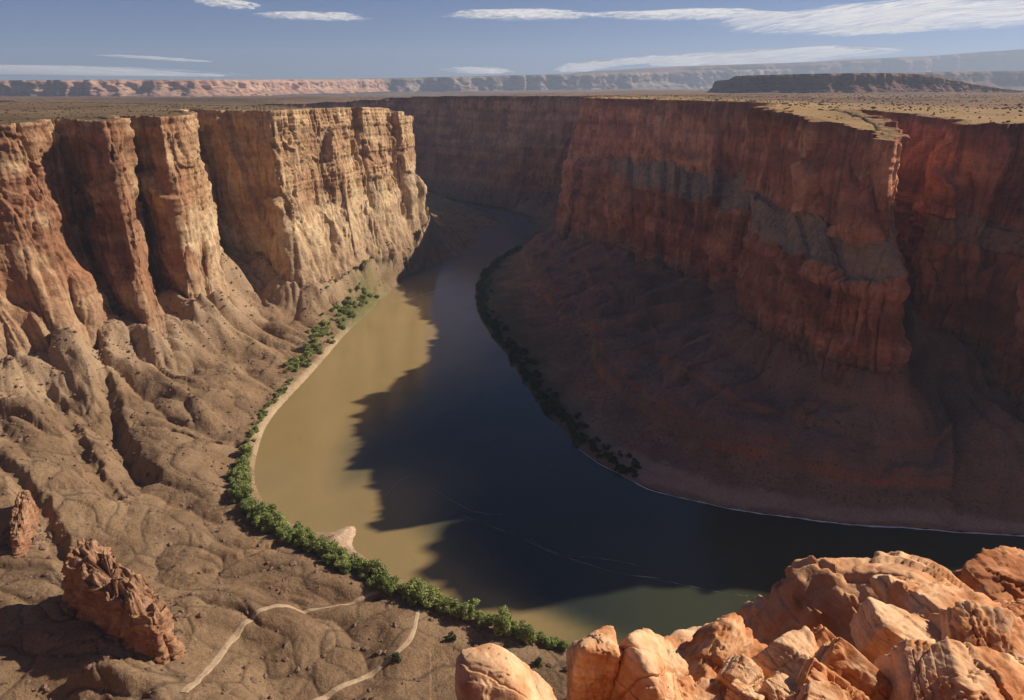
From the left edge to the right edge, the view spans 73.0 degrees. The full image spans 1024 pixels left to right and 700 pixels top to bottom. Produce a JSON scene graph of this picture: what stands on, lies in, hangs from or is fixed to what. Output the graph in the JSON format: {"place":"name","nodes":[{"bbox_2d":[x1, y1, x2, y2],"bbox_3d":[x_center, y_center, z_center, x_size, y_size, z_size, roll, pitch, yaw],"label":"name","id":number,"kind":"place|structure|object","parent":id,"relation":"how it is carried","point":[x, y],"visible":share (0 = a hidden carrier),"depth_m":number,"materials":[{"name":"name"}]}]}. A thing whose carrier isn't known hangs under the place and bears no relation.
{"place":"outdoors","nodes":[
{"label":"outdoors","id":0,"kind":"place"},
{"bbox_2d":[0,64,225,76],"bbox_3d":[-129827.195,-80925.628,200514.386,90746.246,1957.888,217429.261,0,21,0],"label":"cloud","id":1,"kind":"structure","parent":0,"point":[58,70],"depth_m":205154.94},
{"bbox_2d":[105,54,213,61],"bbox_3d":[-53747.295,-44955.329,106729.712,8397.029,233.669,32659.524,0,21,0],"label":"cloud","id":2,"kind":"structure","parent":0,"point":[151,57],"depth_m":104525.68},
{"bbox_2d":[0,79,390,96],"bbox_3d":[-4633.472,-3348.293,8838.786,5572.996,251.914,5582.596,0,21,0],"label":"mesa","id":3,"kind":"structure","parent":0,"point":[208,87],"depth_m":6866.61,"materials":[{"name":"stone"}]},
{"bbox_2d":[0,101,428,359],"bbox_3d":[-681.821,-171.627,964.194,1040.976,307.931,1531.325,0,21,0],"label":"canyon wall","id":4,"kind":"structure","parent":0,"point":[103,218],"depth_m":879.17,"materials":[{"name":"stone"}]},
{"bbox_2d":[195,0,259,8],"bbox_3d":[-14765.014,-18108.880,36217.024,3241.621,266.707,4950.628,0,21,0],"label":"cloud","id":5,"kind":"structure","parent":0,"point":[229,2],"depth_m":36486.30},
{"bbox_2d":[180,591,377,692],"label":"dirt track","id":6,"kind":"structure","parent":0,"point":[219,655],"depth_m":422.98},
{"bbox_2d":[259,11,358,20],"bbox_3d":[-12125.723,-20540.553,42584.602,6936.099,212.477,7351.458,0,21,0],"label":"cloud","id":7,"kind":"structure","parent":0,"point":[324,16],"depth_m":42683.40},
{"bbox_2d":[312,609,419,699],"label":"dirt track","id":8,"kind":"structure","parent":0,"point":[370,674],"depth_m":408.71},
{"bbox_2d":[450,66,507,73],"bbox_3d":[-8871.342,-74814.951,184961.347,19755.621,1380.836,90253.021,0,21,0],"label":"cloud","id":9,"kind":"structure","parent":0,"point":[480,70],"depth_m":170755.59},
{"bbox_2d":[0,192,1023,699],"bbox_3d":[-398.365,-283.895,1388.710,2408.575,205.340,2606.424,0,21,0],"label":"canyon floor","id":10,"kind":"structure","parent":0,"point":[544,260],"depth_m":617.86,"materials":[{"name":"stone"}]},
{"bbox_2d":[9,490,39,558],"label":"rock pinnacle","id":11,"kind":"object","parent":10,"relation":"on","point":[24,518],"visible":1,"depth_m":493.19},
{"bbox_2d":[0,522,55,549],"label":"fallen blocks","id":12,"kind":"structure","parent":10,"relation":"on","point":[39,537],"depth_m":500.88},
{"bbox_2d":[37,601,204,672],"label":"fallen blocks","id":13,"kind":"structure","parent":10,"relation":"on","point":[130,652],"depth_m":397.93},
{"bbox_2d":[61,538,186,664],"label":"rock pinnacle","id":14,"kind":"object","parent":10,"relation":"on","point":[102,587],"visible":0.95,"depth_m":400.29,"materials":[{"name":"stone"}]},
{"bbox_2d":[231,465,248,476],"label":"riverside tree","id":15,"kind":"object","parent":10,"relation":"on","point":[238,471],"visible":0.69,"depth_m":609.20,"materials":[{"name":"green plant"}]},
{"bbox_2d":[231,484,252,499],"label":"riverside tree","id":16,"kind":"object","parent":10,"relation":"on","point":[237,492],"visible":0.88,"depth_m":574.39,"materials":[{"name":"green plant"}]},
{"bbox_2d":[235,472,252,483],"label":"riverside tree","id":17,"kind":"object","parent":10,"relation":"on","point":[246,477],"visible":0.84,"depth_m":600.70,"materials":[{"name":"green plant"}]},
{"bbox_2d":[238,500,250,513],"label":"riverside tree","id":18,"kind":"object","parent":10,"relation":"on","point":[244,507],"visible":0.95,"depth_m":557.07,"materials":[{"name":"green plant"}]},
{"bbox_2d":[238,443,253,457],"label":"riverside tree","id":19,"kind":"object","parent":10,"relation":"on","point":[244,450],"visible":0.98,"depth_m":645.55,"materials":[{"name":"green plant"}]},
{"bbox_2d":[239,488,253,500],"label":"riverside tree","id":20,"kind":"object","parent":10,"relation":"on","point":[247,493],"visible":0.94,"depth_m":574.83,"materials":[{"name":"green plant"}]},
{"bbox_2d":[245,499,263,512],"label":"riverside tree","id":21,"kind":"object","parent":10,"relation":"on","point":[255,504],"visible":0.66,"depth_m":556.72,"materials":[{"name":"green plant"}]},
{"bbox_2d":[251,512,269,527],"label":"riverside tree","id":22,"kind":"object","parent":10,"relation":"on","point":[258,520],"visible":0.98,"depth_m":543.25,"materials":[{"name":"green plant"}]},
{"bbox_2d":[252,501,276,517],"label":"riverside tree","id":23,"kind":"object","parent":10,"relation":"on","point":[270,508],"visible":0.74,"depth_m":551.97,"materials":[{"name":"green plant"}]},
{"bbox_2d":[260,523,273,533],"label":"riverside tree","id":24,"kind":"object","parent":10,"relation":"on","point":[264,529],"visible":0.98,"depth_m":535.71,"materials":[{"name":"green plant"}]},
{"bbox_2d":[264,511,283,530],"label":"riverside tree","id":25,"kind":"object","parent":10,"relation":"on","point":[271,521],"visible":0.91,"depth_m":538.12,"materials":[{"name":"green plant"}]},
{"bbox_2d":[274,526,283,538],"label":"riverside tree","id":26,"kind":"object","parent":10,"relation":"on","point":[279,529],"visible":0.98,"depth_m":528.77,"materials":[{"name":"green plant"}]},
{"bbox_2d":[273,515,288,527],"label":"riverside tree","id":27,"kind":"object","parent":10,"relation":"on","point":[281,522],"visible":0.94,"depth_m":537.92,"materials":[{"name":"green plant"}]},
{"bbox_2d":[0,225,566,699],"bbox_3d":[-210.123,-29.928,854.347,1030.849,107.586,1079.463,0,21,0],"label":"talus rubble","id":28,"kind":"object","parent":10,"relation":"on","point":[252,679],"visible":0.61,"depth_m":549.76,"materials":[{"name":"stone"}]},
{"bbox_2d":[278,530,288,541],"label":"riverside tree","id":29,"kind":"object","parent":10,"relation":"on","point":[282,537],"visible":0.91,"depth_m":524.53,"materials":[{"name":"green plant"}]},
{"bbox_2d":[284,532,298,545],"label":"riverside tree","id":30,"kind":"object","parent":10,"relation":"on","point":[292,537],"visible":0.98,"depth_m":521.67,"materials":[{"name":"green plant"}]},
{"bbox_2d":[292,537,302,546],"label":"riverside tree","id":31,"kind":"object","parent":10,"relation":"on","point":[296,543],"visible":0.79,"depth_m":515.22,"materials":[{"name":"green plant"}]},
{"bbox_2d":[292,521,303,529],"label":"riverside tree","id":32,"kind":"object","parent":10,"relation":"on","point":[297,525],"visible":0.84,"depth_m":541.27,"materials":[{"name":"green plant"}]},
{"bbox_2d":[298,537,310,546],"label":"riverside tree","id":33,"kind":"object","parent":10,"relation":"on","point":[303,540],"visible":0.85,"depth_m":514.14,"materials":[{"name":"green plant"}]},
{"bbox_2d":[302,542,312,552],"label":"riverside tree","id":34,"kind":"object","parent":10,"relation":"on","point":[307,546],"visible":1,"depth_m":508.92,"materials":[{"name":"green plant"}]},
{"bbox_2d":[300,530,315,538],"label":"riverside tree","id":35,"kind":"object","parent":10,"relation":"on","point":[309,534],"visible":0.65,"depth_m":520.26,"materials":[{"name":"green plant"}]},
{"bbox_2d":[312,534,329,552],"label":"riverside tree","id":36,"kind":"object","parent":10,"relation":"on","point":[319,545],"visible":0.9,"depth_m":508.28,"materials":[{"name":"green plant"}]},
{"bbox_2d":[321,553,335,564],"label":"riverside tree","id":37,"kind":"object","parent":10,"relation":"on","point":[327,559],"visible":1,"depth_m":497.43,"materials":[{"name":"green plant"}]},
{"bbox_2d":[321,539,338,553],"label":"riverside tree","id":38,"kind":"object","parent":10,"relation":"on","point":[332,546],"visible":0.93,"depth_m":505.71,"materials":[{"name":"green plant"}]},
{"bbox_2d":[332,546,347,555],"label":"riverside tree","id":39,"kind":"object","parent":10,"relation":"on","point":[337,551],"visible":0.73,"depth_m":504.18,"materials":[{"name":"green plant"}]},
{"bbox_2d":[334,554,350,566],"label":"riverside tree","id":40,"kind":"object","parent":10,"relation":"on","point":[339,562],"visible":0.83,"depth_m":492.44,"materials":[{"name":"green plant"}]},
{"bbox_2d":[338,562,351,573],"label":"riverside tree","id":41,"kind":"object","parent":10,"relation":"on","point":[343,567],"visible":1,"depth_m":487.75,"materials":[{"name":"green plant"}]},
{"bbox_2d":[347,552,361,569],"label":"riverside tree","id":42,"kind":"object","parent":10,"relation":"on","point":[354,563],"visible":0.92,"depth_m":495.00,"materials":[{"name":"green plant"}]},
{"bbox_2d":[357,570,368,579],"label":"riverside tree","id":43,"kind":"object","parent":10,"relation":"on","point":[363,574],"visible":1,"depth_m":484.10,"materials":[{"name":"green plant"}]},
{"bbox_2d":[357,557,372,571],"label":"riverside tree","id":44,"kind":"object","parent":10,"relation":"on","point":[363,566],"visible":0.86,"depth_m":491.48,"materials":[{"name":"green plant"}]},
{"bbox_2d":[366,576,378,586],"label":"riverside tree","id":45,"kind":"object","parent":10,"relation":"on","point":[370,583],"visible":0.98,"depth_m":476.06,"materials":[{"name":"green plant"}]},
{"bbox_2d":[367,557,384,576],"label":"riverside tree","id":46,"kind":"object","parent":10,"relation":"on","point":[381,565],"visible":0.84,"depth_m":485.55,"materials":[{"name":"green plant"}]},
{"bbox_2d":[370,566,389,580],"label":"riverside tree","id":47,"kind":"object","parent":10,"relation":"on","point":[377,574],"visible":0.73,"depth_m":482.11,"materials":[{"name":"green plant"}]},
{"bbox_2d":[376,570,388,589],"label":"riverside tree","id":48,"kind":"object","parent":10,"relation":"on","point":[383,579],"visible":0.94,"depth_m":474.91,"materials":[{"name":"green plant"}]},
{"bbox_2d":[380,582,395,596],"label":"riverside tree","id":49,"kind":"object","parent":10,"relation":"on","point":[382,587],"visible":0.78,"depth_m":469.87,"materials":[{"name":"green plant"}]},
{"bbox_2d":[383,581,395,595],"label":"riverside tree","id":50,"kind":"object","parent":10,"relation":"on","point":[389,587],"visible":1,"depth_m":469.54,"materials":[{"name":"green plant"}]},
{"bbox_2d":[388,575,399,584],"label":"riverside tree","id":51,"kind":"object","parent":10,"relation":"on","point":[394,579],"visible":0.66,"depth_m":480.06,"materials":[{"name":"green plant"}]},
{"bbox_2d":[392,652,400,662],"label":"shrub","id":52,"kind":"object","parent":10,"relation":"on","point":[395,656],"visible":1,"depth_m":411.62,"materials":[{"name":"green plant"}]},
{"bbox_2d":[399,582,410,593],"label":"riverside tree","id":53,"kind":"object","parent":10,"relation":"on","point":[402,586],"visible":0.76,"depth_m":470.49,"materials":[{"name":"green plant"}]},
{"bbox_2d":[405,578,427,598],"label":"riverside tree","id":54,"kind":"object","parent":10,"relation":"on","point":[413,584],"visible":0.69,"depth_m":469.15,"materials":[{"name":"green plant"}]},
{"bbox_2d":[415,584,426,601],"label":"riverside tree","id":55,"kind":"object","parent":10,"relation":"on","point":[421,587],"visible":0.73,"depth_m":462.98,"materials":[{"name":"green plant"}]},
{"bbox_2d":[417,585,441,607],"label":"riverside tree","id":56,"kind":"object","parent":10,"relation":"on","point":[424,602],"visible":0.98,"depth_m":460.54,"materials":[{"name":"green plant"}]},
{"bbox_2d":[436,596,454,612],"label":"riverside tree","id":57,"kind":"object","parent":10,"relation":"on","point":[444,608],"visible":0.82,"depth_m":454.86,"materials":[{"name":"green plant"}]},
{"bbox_2d":[445,631,456,641],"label":"shrub","id":58,"kind":"object","parent":10,"relation":"on","point":[450,634],"visible":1,"depth_m":430.61,"materials":[{"name":"green plant"}]},
{"bbox_2d":[443,598,459,610],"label":"riverside tree","id":59,"kind":"object","parent":10,"relation":"on","point":[452,603],"visible":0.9,"depth_m":454.58,"materials":[{"name":"green plant"}]},
{"bbox_2d":[449,603,461,617],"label":"riverside tree","id":60,"kind":"object","parent":10,"relation":"on","point":[455,611],"visible":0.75,"depth_m":449.89,"materials":[{"name":"green plant"}]},
{"bbox_2d":[459,597,479,619],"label":"riverside tree","id":61,"kind":"object","parent":10,"relation":"on","point":[468,606],"visible":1,"depth_m":448.29,"materials":[{"name":"green plant"}]},
{"bbox_2d":[470,610,482,620],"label":"riverside tree","id":62,"kind":"object","parent":10,"relation":"on","point":[476,615],"visible":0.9,"depth_m":447.48,"materials":[{"name":"green plant"}]},
{"bbox_2d":[477,612,491,627],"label":"riverside tree","id":63,"kind":"object","parent":10,"relation":"on","point":[482,620],"visible":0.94,"depth_m":443.16,"materials":[{"name":"green plant"}]},
{"bbox_2d":[491,605,511,635],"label":"riverside tree","id":64,"kind":"object","parent":10,"relation":"on","point":[502,620],"visible":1,"depth_m":433.60,"materials":[{"name":"green plant"}]},
{"bbox_2d":[510,619,518,631],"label":"riverside tree","id":65,"kind":"object","parent":10,"relation":"on","point":[514,623],"visible":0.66,"depth_m":437.16,"materials":[{"name":"green plant"}]},
{"bbox_2d":[519,619,536,644],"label":"riverside tree","id":66,"kind":"object","parent":10,"relation":"on","point":[526,630],"visible":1,"depth_m":427.97,"materials":[{"name":"green plant"}]},
{"bbox_2d":[532,631,543,642],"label":"riverside tree","id":67,"kind":"object","parent":10,"relation":"on","point":[539,633],"visible":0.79,"depth_m":431.95,"materials":[{"name":"green plant"}]},
{"bbox_2d":[544,636,560,648],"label":"riverside tree","id":68,"kind":"object","parent":10,"relation":"on","point":[552,643],"visible":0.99,"depth_m":427.20,"materials":[{"name":"green plant"}]},
{"bbox_2d":[559,639,570,651],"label":"riverside tree","id":69,"kind":"object","parent":10,"relation":"on","point":[565,645],"visible":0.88,"depth_m":424.63,"materials":[{"name":"green plant"}]},
{"bbox_2d":[498,263,1023,521],"bbox_3d":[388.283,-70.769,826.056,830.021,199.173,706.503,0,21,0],"label":"talus rubble","id":70,"kind":"object","parent":10,"relation":"on","point":[756,441],"visible":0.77,"depth_m":679.17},
{"bbox_2d":[0,89,1023,132],"bbox_3d":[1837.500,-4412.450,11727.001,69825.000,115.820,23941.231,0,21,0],"label":"plateau","id":71,"kind":"structure","parent":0,"point":[985,114],"depth_m":1543.96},
{"bbox_2d":[0,94,1023,129],"bbox_3d":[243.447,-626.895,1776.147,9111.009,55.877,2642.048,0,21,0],"label":"desert scrub","id":72,"kind":"object","parent":71,"relation":"on","point":[804,103],"visible":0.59,"depth_m":1272.31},
{"bbox_2d":[0,0,1023,79],"label":"sky","id":73,"kind":"structure","parent":0,"point":[389,38],"materials":[{"name":"blue"}]},
{"bbox_2d":[453,8,600,18],"bbox_3d":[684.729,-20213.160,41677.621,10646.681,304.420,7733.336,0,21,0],"label":"cloud","id":74,"kind":"structure","parent":0,"point":[531,12],"depth_m":41894.39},
{"bbox_2d":[364,69,792,91],"bbox_3d":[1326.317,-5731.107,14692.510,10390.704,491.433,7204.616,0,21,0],"label":"mesa","id":75,"kind":"structure","parent":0,"point":[698,79],"depth_m":12591.08,"materials":[{"name":"stone"}]},
{"bbox_2d":[554,60,626,71],"bbox_3d":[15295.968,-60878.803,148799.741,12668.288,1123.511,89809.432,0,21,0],"label":"cloud","id":76,"kind":"structure","parent":0,"point":[588,65],"depth_m":134359.08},
{"bbox_2d":[238,96,1023,421],"bbox_3d":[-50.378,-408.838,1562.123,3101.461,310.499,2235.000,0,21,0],"label":"canyon wall","id":77,"kind":"structure","parent":0,"point":[826,248],"depth_m":755.25,"materials":[{"name":"stone"}]},
{"bbox_2d":[254,197,1023,644],"bbox_3d":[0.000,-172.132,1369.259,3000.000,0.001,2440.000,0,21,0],"label":"river","id":78,"kind":"structure","parent":0,"point":[426,397],"depth_m":587.87,"materials":[{"name":"liquid"}]},
{"bbox_2d":[582,451,1023,535],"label":"surf line","id":79,"kind":"object","parent":78,"relation":"on","point":[832,522],"visible":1,"depth_m":555.78,"materials":[{"name":"white"}]},
{"bbox_2d":[606,55,688,64],"bbox_3d":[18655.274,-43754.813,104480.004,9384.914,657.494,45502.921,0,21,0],"label":"cloud","id":80,"kind":"structure","parent":0,"point":[640,59],"depth_m":98565.74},
{"bbox_2d":[597,8,790,18],"bbox_3d":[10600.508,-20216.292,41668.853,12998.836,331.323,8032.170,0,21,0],"label":"cloud","id":81,"kind":"structure","parent":0,"point":[715,12],"depth_m":41356.37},
{"bbox_2d":[649,45,897,65],"bbox_3d":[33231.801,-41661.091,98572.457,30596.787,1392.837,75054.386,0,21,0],"label":"cloud","id":82,"kind":"structure","parent":0,"point":[751,56],"depth_m":86765.84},
{"bbox_2d":[571,49,1023,73],"bbox_3d":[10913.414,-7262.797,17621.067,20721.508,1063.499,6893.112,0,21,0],"label":"mesa","id":83,"kind":"structure","parent":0,"point":[1008,60],"depth_m":17518.13,"materials":[{"name":"stone"}]},
{"bbox_2d":[705,73,1023,92],"bbox_3d":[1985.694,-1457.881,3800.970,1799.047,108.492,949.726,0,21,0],"label":"mesa","id":84,"kind":"structure","parent":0,"point":[850,83],"depth_m":3493.46,"materials":[{"name":"stone"}]},
{"bbox_2d":[817,25,926,35],"bbox_3d":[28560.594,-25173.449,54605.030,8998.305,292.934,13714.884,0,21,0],"label":"cloud","id":85,"kind":"structure","parent":0,"point":[892,29],"depth_m":54657.41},
{"bbox_2d":[726,0,1023,31],"bbox_3d":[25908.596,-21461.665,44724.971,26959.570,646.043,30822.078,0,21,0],"label":"cloud","id":86,"kind":"structure","parent":0,"point":[885,14],"depth_m":44786.60,"materials":[{"name":"white"}]},
{"bbox_2d":[905,71,1023,88],"bbox_3d":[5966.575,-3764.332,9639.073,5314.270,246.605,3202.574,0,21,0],"label":"mesa","id":87,"kind":"structure","parent":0,"point":[1007,79],"depth_m":9059.07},
{"bbox_3d":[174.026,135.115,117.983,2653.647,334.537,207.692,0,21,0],"label":"canyon wall","id":88,"kind":"structure","parent":0,"visible":0},
{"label":"rim ledge","id":89,"kind":"structure","parent":88,"relation":"on","visible":0},
{"bbox_2d":[455,643,556,699],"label":"boulder","id":90,"kind":"object","parent":89,"relation":"on","point":[489,671],"visible":1,"depth_m":12.41,"materials":[{"name":"stone"}]},
{"bbox_2d":[565,625,622,699],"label":"boulder","id":91,"kind":"object","parent":89,"relation":"on","point":[593,658],"visible":1,"depth_m":13.83,"materials":[{"name":"stone"}]},
{"bbox_2d":[609,628,695,699],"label":"boulder","id":92,"kind":"object","parent":89,"relation":"on","point":[653,665],"visible":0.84,"depth_m":13.73,"materials":[{"name":"stone"}]},
{"bbox_2d":[664,623,708,657],"bbox_3d":[4.120,8.071,17.108,2.774,1.812,1.999,2,20,-11],"label":"boulder","id":93,"kind":"object","parent":89,"relation":"on","point":[680,641],"visible":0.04,"depth_m":17.18,"materials":[{"name":"stone"}]},
{"bbox_2d":[691,677,726,699],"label":"boulder","id":94,"kind":"object","parent":89,"relation":"on","point":[710,689],"visible":0.61,"depth_m":14.15,"materials":[{"name":"stone"}]},
{"bbox_2d":[683,612,767,686],"bbox_3d":[5.112,7.809,16.550,1.611,2.226,2.580,-27,13,36],"label":"boulder","id":95,"kind":"object","parent":89,"relation":"on","point":[714,645],"visible":0.53,"depth_m":16.43,"materials":[{"name":"stone"}]},
{"bbox_2d":[715,653,763,691],"bbox_3d":[4.703,6.832,14.414,0.816,0.747,0.815,-12,24,-39],"label":"boulder","id":96,"kind":"object","parent":89,"relation":"on","point":[744,669],"visible":0.64,"depth_m":14.24,"materials":[{"name":"stone"}]},
{"bbox_2d":[725,678,766,699],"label":"boulder","id":97,"kind":"object","parent":89,"relation":"on","point":[737,689],"visible":1,"depth_m":13.41,"materials":[{"name":"stone"}]},
{"bbox_2d":[757,673,799,699],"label":"boulder","id":98,"kind":"object","parent":89,"relation":"on","point":[780,686],"visible":0.8,"depth_m":13.51,"materials":[{"name":"stone"}]},
{"bbox_2d":[752,626,818,680],"bbox_3d":[6.170,6.845,15.056,1.568,1.009,1.371,3,9,-20],"label":"boulder","id":99,"kind":"object","parent":89,"relation":"on","point":[790,653],"visible":0.52,"depth_m":14.91,"materials":[{"name":"stone"}]},
{"bbox_2d":[796,680,847,699],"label":"boulder","id":100,"kind":"object","parent":89,"relation":"on","point":[817,690],"visible":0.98,"depth_m":13.19,"materials":[{"name":"stone"}]},
{"bbox_2d":[810,624,836,647],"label":"boulder","id":101,"kind":"object","parent":89,"relation":"on","point":[822,634],"visible":0.12,"depth_m":15.51,"materials":[{"name":"stone"}]},
{"bbox_2d":[795,657,869,699],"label":"boulder","id":102,"kind":"object","parent":89,"relation":"on","point":[812,668],"visible":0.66,"depth_m":13.63,"materials":[{"name":"stone"}]},
{"bbox_2d":[813,637,892,699],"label":"boulder","id":103,"kind":"object","parent":89,"relation":"on","point":[852,665],"visible":0.69,"depth_m":14.28,"materials":[{"name":"stone"}]},
{"bbox_2d":[737,551,970,664],"bbox_3d":[12.165,11.492,22.758,9.611,9.138,8.327,0,25,-11],"label":"boulder","id":104,"kind":"object","parent":89,"relation":"on","point":[812,592],"visible":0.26,"depth_m":22.43,"materials":[{"name":"stone"}]},
{"bbox_2d":[870,574,1000,607],"bbox_3d":[12.688,7.506,20.185,3.722,1.012,2.556,10,21,-14],"label":"boulder","id":105,"kind":"object","parent":104,"relation":"on","point":[880,583],"visible":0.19,"depth_m":20.51,"materials":[{"name":"stone"}]},
{"bbox_2d":[886,580,986,618],"bbox_3d":[13.046,7.993,19.414,4.954,1.470,2.973,19,19,-19],"label":"boulder","id":106,"kind":"object","parent":104,"relation":"on","point":[922,600],"visible":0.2,"depth_m":19.16,"materials":[{"name":"stone"}]},
{"bbox_2d":[849,597,940,662],"bbox_3d":[9.783,7.361,16.976,2.355,1.278,1.828,22,16,6],"label":"boulder","id":107,"kind":"object","parent":89,"relation":"on","point":[879,628],"visible":0.35,"depth_m":16.94,"materials":[{"name":"stone"}]},
{"bbox_2d":[874,636,1023,699],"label":"boulder","id":108,"kind":"object","parent":89,"relation":"on","point":[946,668],"visible":0.98,"depth_m":13.81,"materials":[{"name":"stone"}]},
{"bbox_2d":[927,600,1023,664],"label":"boulder","id":109,"kind":"object","parent":89,"relation":"on","point":[999,629],"visible":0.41,"depth_m":16.44,"materials":[{"name":"stone"}]},
{"bbox_2d":[953,545,1023,600],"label":"boulder","id":110,"kind":"object","parent":89,"relation":"on","point":[996,573],"visible":0.46,"depth_m":30.55,"materials":[{"name":"stone"}]},
{"bbox_2d":[994,599,1023,621],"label":"boulder","id":111,"kind":"object","parent":89,"relation":"on","point":[1016,607],"visible":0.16,"depth_m":23.69,"materials":[{"name":"stone"}]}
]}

